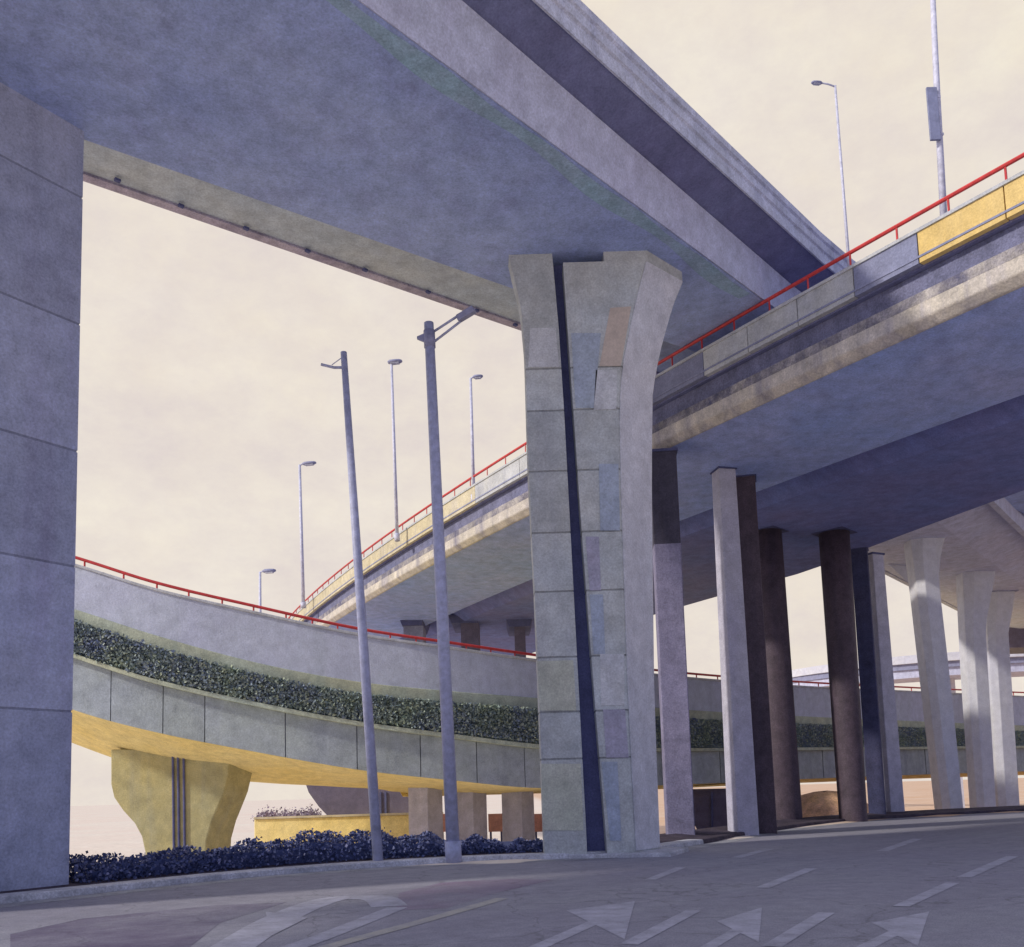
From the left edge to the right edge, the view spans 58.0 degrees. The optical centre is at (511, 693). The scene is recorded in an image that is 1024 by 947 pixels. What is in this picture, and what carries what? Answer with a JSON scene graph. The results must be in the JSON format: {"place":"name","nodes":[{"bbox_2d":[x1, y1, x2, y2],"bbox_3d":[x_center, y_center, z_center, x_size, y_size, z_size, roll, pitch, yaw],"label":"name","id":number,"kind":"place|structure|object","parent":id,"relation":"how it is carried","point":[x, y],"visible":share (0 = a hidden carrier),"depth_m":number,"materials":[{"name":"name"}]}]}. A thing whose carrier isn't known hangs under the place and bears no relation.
{"place":"outdoors","nodes":[
{"label":"outdoors","id":0,"kind":"place"},
{"bbox_2d":[0,812,1023,946],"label":"road","id":1,"kind":"structure","parent":0,"point":[952,881],"depth_m":13.27,"materials":[{"name":"grey asphalt"}]},
{"bbox_2d":[0,805,1023,893],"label":"verge soil","id":2,"kind":"structure","parent":0,"point":[664,837],"depth_m":24.78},
{"bbox_2d":[69,827,542,882],"bbox_3d":[-3.284,3.517,20.927,13.285,0.977,2.947,2,-7,-29],"label":"hedge","id":3,"kind":"object","parent":2,"relation":"on","point":[328,846],"visible":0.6,"depth_m":20.10,"materials":[{"name":"blue plant"}]},
{"bbox_2d":[69,778,1023,874],"bbox_3d":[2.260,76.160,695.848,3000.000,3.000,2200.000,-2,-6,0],"label":"ground","id":4,"kind":"structure","parent":0,"point":[98,829],"depth_m":190.71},
{"bbox_2d":[0,82,83,891],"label":"bridge pier","id":5,"kind":"structure","parent":4,"relation":"on","point":[41,173],"depth_m":16.86,"materials":[{"name":"concrete"}]},
{"bbox_2d":[111,749,251,858],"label":"bridge pier","id":6,"kind":"structure","parent":4,"relation":"on","point":[166,802],"depth_m":33.86,"materials":[{"name":"yellow concrete"}]},
{"bbox_2d":[250,805,285,821],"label":"bush","id":7,"kind":"object","parent":4,"relation":"on","point":[263,814],"visible":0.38,"depth_m":61.25,"materials":[{"name":"grey plant"}]},
{"bbox_2d":[262,806,321,816],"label":"bush","id":8,"kind":"object","parent":4,"relation":"on","point":[284,813],"visible":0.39,"depth_m":61.40,"materials":[{"name":"grey plant"}]},
{"bbox_2d":[292,803,321,815],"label":"bush","id":9,"kind":"object","parent":4,"relation":"on","point":[311,812],"visible":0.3,"depth_m":61.21,"materials":[{"name":"plant"}]},
{"bbox_2d":[254,813,408,847],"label":"retaining wall","id":10,"kind":"structure","parent":4,"relation":"on","point":[267,829],"depth_m":46.19,"materials":[{"name":"paint"}]},
{"bbox_2d":[0,839,703,903],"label":"kerb","id":11,"kind":"structure","parent":4,"relation":"on","point":[22,896],"depth_m":18.84,"materials":[{"name":"concrete"}]},
{"bbox_2d":[321,351,382,860],"bbox_3d":[-3.729,-2.112,21.379,0.677,12.130,0.240,-5,-6,0],"label":"utility pole","id":12,"kind":"object","parent":4,"relation":"on","point":[375,819],"visible":0.88,"depth_m":21.22,"materials":[{"name":"grey metal"}]},
{"bbox_2d":[306,785,408,814],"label":"bridge pier","id":13,"kind":"structure","parent":4,"relation":"on","point":[330,800],"depth_m":47.71,"materials":[{"name":"grey concrete"}]},
{"bbox_2d":[400,620,429,642],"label":"bridge pier","id":14,"kind":"structure","parent":4,"relation":"on","point":[419,628],"depth_m":54.39,"materials":[{"name":"concrete"}]},
{"bbox_2d":[408,788,442,843],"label":"bridge column","id":15,"kind":"structure","parent":4,"relation":"on","point":[425,809],"depth_m":36.86,"materials":[{"name":"grey concrete"}]},
{"bbox_2d":[71,556,1023,796],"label":"elevated road","id":16,"kind":"structure","parent":15,"relation":"on","point":[114,708],"depth_m":32.72,"materials":[{"name":"grey concrete"}]},
{"bbox_2d":[259,569,275,611],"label":"street lamp","id":17,"kind":"object","parent":16,"relation":"on","point":[268,571],"visible":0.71,"depth_m":75.25,"materials":[{"name":"grey metal"}]},
{"bbox_2d":[73,619,1023,747],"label":"hedge","id":18,"kind":"object","parent":16,"relation":"on","point":[208,676],"visible":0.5,"depth_m":32.23,"materials":[{"name":"green plant"}]},
{"bbox_2d":[443,814,445,838],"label":"barrier","id":19,"kind":"object","parent":4,"relation":"on","point":[444,829],"visible":0.05,"depth_m":43.50,"materials":[{"name":"red paint"}]},
{"bbox_2d":[417,306,475,862],"bbox_3d":[-1.358,-2.650,21.591,1.509,13.072,0.431,-4,-6,20],"label":"utility pole","id":20,"kind":"object","parent":4,"relation":"on","point":[453,852],"visible":0.96,"depth_m":21.52,"materials":[{"name":"grey metal"}]},
{"bbox_2d":[448,615,479,650],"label":"bridge pier","id":21,"kind":"structure","parent":4,"relation":"on","point":[469,631],"depth_m":54.37,"materials":[{"name":"grey concrete"}]},
{"bbox_2d":[457,792,487,839],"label":"bridge column","id":22,"kind":"structure","parent":4,"relation":"on","point":[472,813],"depth_m":37.48,"materials":[{"name":"grey concrete"}]},
{"bbox_2d":[488,814,502,841],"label":"barrier","id":23,"kind":"object","parent":4,"relation":"on","point":[494,822],"visible":0.45,"depth_m":43.50,"materials":[{"name":"red paint"}]},
{"bbox_2d":[502,791,534,841],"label":"bridge column","id":24,"kind":"structure","parent":4,"relation":"on","point":[517,814],"depth_m":38.30,"materials":[{"name":"grey concrete"}]},
{"bbox_2d":[506,619,531,656],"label":"bridge pier","id":25,"kind":"structure","parent":4,"relation":"on","point":[519,630],"depth_m":54.31,"materials":[{"name":"grey concrete"}]},
{"bbox_2d":[534,814,541,838],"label":"barrier","id":26,"kind":"object","parent":4,"relation":"on","point":[538,822],"visible":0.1,"depth_m":43.50,"materials":[{"name":"red paint"}]},
{"bbox_2d":[508,250,688,858],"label":"bridge pier","id":27,"kind":"structure","parent":4,"relation":"on","point":[593,334],"depth_m":22.26,"materials":[{"name":"concrete"}]},
{"bbox_2d":[0,0,1023,512],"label":"elevated road","id":28,"kind":"structure","parent":27,"relation":"on","point":[456,154],"depth_m":19.29,"materials":[{"name":"concrete"}]},
{"bbox_2d":[652,447,694,834],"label":"bridge column","id":29,"kind":"structure","parent":4,"relation":"on","point":[674,701],"depth_m":27.51,"materials":[{"name":"grey concrete"}]},
{"bbox_2d":[693,788,727,828],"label":"bridge pier","id":30,"kind":"structure","parent":4,"relation":"on","point":[710,808],"depth_m":46.62,"materials":[{"name":"grey concrete"}]},
{"bbox_2d":[710,466,758,835],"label":"bridge column","id":31,"kind":"structure","parent":4,"relation":"on","point":[741,801],"depth_m":29.21,"materials":[{"name":"grey concrete"}]},
{"bbox_2d":[288,152,1023,638],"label":"elevated road","id":32,"kind":"structure","parent":31,"relation":"on","point":[920,328],"depth_m":25.34,"materials":[{"name":"grey concrete"}]},
{"bbox_2d":[298,461,315,607],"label":"street lamp","id":33,"kind":"object","parent":32,"relation":"on","point":[303,602],"visible":1,"depth_m":59.35,"materials":[{"name":"grey metal"}]},
{"bbox_2d":[387,359,401,541],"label":"street lamp","id":34,"kind":"object","parent":32,"relation":"on","point":[391,362],"visible":1,"depth_m":44.41,"materials":[{"name":"grey metal"}]},
{"bbox_2d":[469,374,482,500],"bbox_3d":[-1.473,-10.737,38.809,0.646,5.547,0.250,-3,-6,8],"label":"street lamp","id":35,"kind":"object","parent":32,"relation":"on","point":[478,376],"visible":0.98,"depth_m":38.84,"materials":[{"name":"grey metal"}]},
{"bbox_2d":[811,80,849,265],"bbox_3d":[8.729,-13.294,25.055,0.799,7.154,0.140,-1,-6,-8],"label":"street lamp","id":36,"kind":"object","parent":32,"relation":"on","point":[816,82],"visible":0.8,"depth_m":25.20,"materials":[{"name":"grey metal"}]},
{"bbox_2d":[926,0,946,215],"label":"sign pole","id":37,"kind":"object","parent":32,"relation":"on","point":[933,99],"visible":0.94,"depth_m":22.33,"materials":[{"name":"grey metal"}]},
{"bbox_2d":[736,474,776,833],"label":"bridge column","id":38,"kind":"structure","parent":4,"relation":"on","point":[754,619],"depth_m":29.89,"materials":[{"name":"grey concrete"}]},
{"bbox_2d":[758,525,802,819],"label":"bridge column","id":39,"kind":"structure","parent":4,"relation":"on","point":[788,802],"depth_m":35.79,"materials":[{"name":"grey concrete"}]},
{"bbox_2d":[400,395,1023,655],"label":"elevated road","id":40,"kind":"structure","parent":39,"relation":"on","point":[903,486],"depth_m":33.14,"materials":[{"name":"grey concrete"}]},
{"bbox_2d":[801,790,868,816],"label":"earth mound","id":41,"kind":"object","parent":4,"relation":"on","point":[821,803],"visible":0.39,"depth_m":44.85,"materials":[{"name":"brown soil"}]},
{"bbox_2d":[811,526,867,821],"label":"bridge column","id":42,"kind":"structure","parent":4,"relation":"on","point":[837,590],"depth_m":36.44,"materials":[{"name":"concrete"}]},
{"bbox_2d":[691,808,1023,843],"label":"kerb","id":43,"kind":"structure","parent":4,"relation":"on","point":[716,837],"depth_m":35.31,"materials":[{"name":"concrete"}]},
{"bbox_2d":[851,547,885,813],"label":"bridge column","id":44,"kind":"structure","parent":4,"relation":"on","point":[869,690],"depth_m":39.43,"materials":[{"name":"grey concrete"}]},
{"bbox_2d":[868,552,904,811],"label":"bridge column","id":45,"kind":"structure","parent":4,"relation":"on","point":[894,795],"depth_m":40.45,"materials":[{"name":"grey concrete"}]},
{"bbox_2d":[792,652,1023,807],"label":"elevated road","id":46,"kind":"structure","parent":4,"relation":"on","point":[905,669],"depth_m":126.24,"materials":[{"name":"grey concrete"}]},
{"bbox_2d":[904,538,962,808],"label":"bridge column","id":47,"kind":"structure","parent":4,"relation":"on","point":[922,557],"depth_m":46.41,"materials":[{"name":"concrete"}]},
{"bbox_2d":[868,498,1023,627],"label":"elevated road","id":48,"kind":"structure","parent":47,"relation":"on","point":[988,536],"depth_m":50.06,"materials":[{"name":"grey concrete"}]},
{"bbox_2d":[956,571,995,807],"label":"bridge column","id":49,"kind":"structure","parent":4,"relation":"on","point":[974,590],"depth_m":54.39,"materials":[{"name":"concrete"}]},
{"bbox_2d":[986,590,1019,805],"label":"bridge column","id":50,"kind":"structure","parent":4,"relation":"on","point":[1000,609],"depth_m":60.17,"materials":[{"name":"concrete"}]},
{"bbox_2d":[1008,627,1023,653],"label":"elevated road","id":51,"kind":"structure","parent":4,"relation":"on","point":[1016,640],"depth_m":76.67,"materials":[{"name":"grey concrete"}]},
{"bbox_2d":[70,0,1023,805],"label":"sky","id":52,"kind":"structure","parent":0,"point":[204,386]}
]}

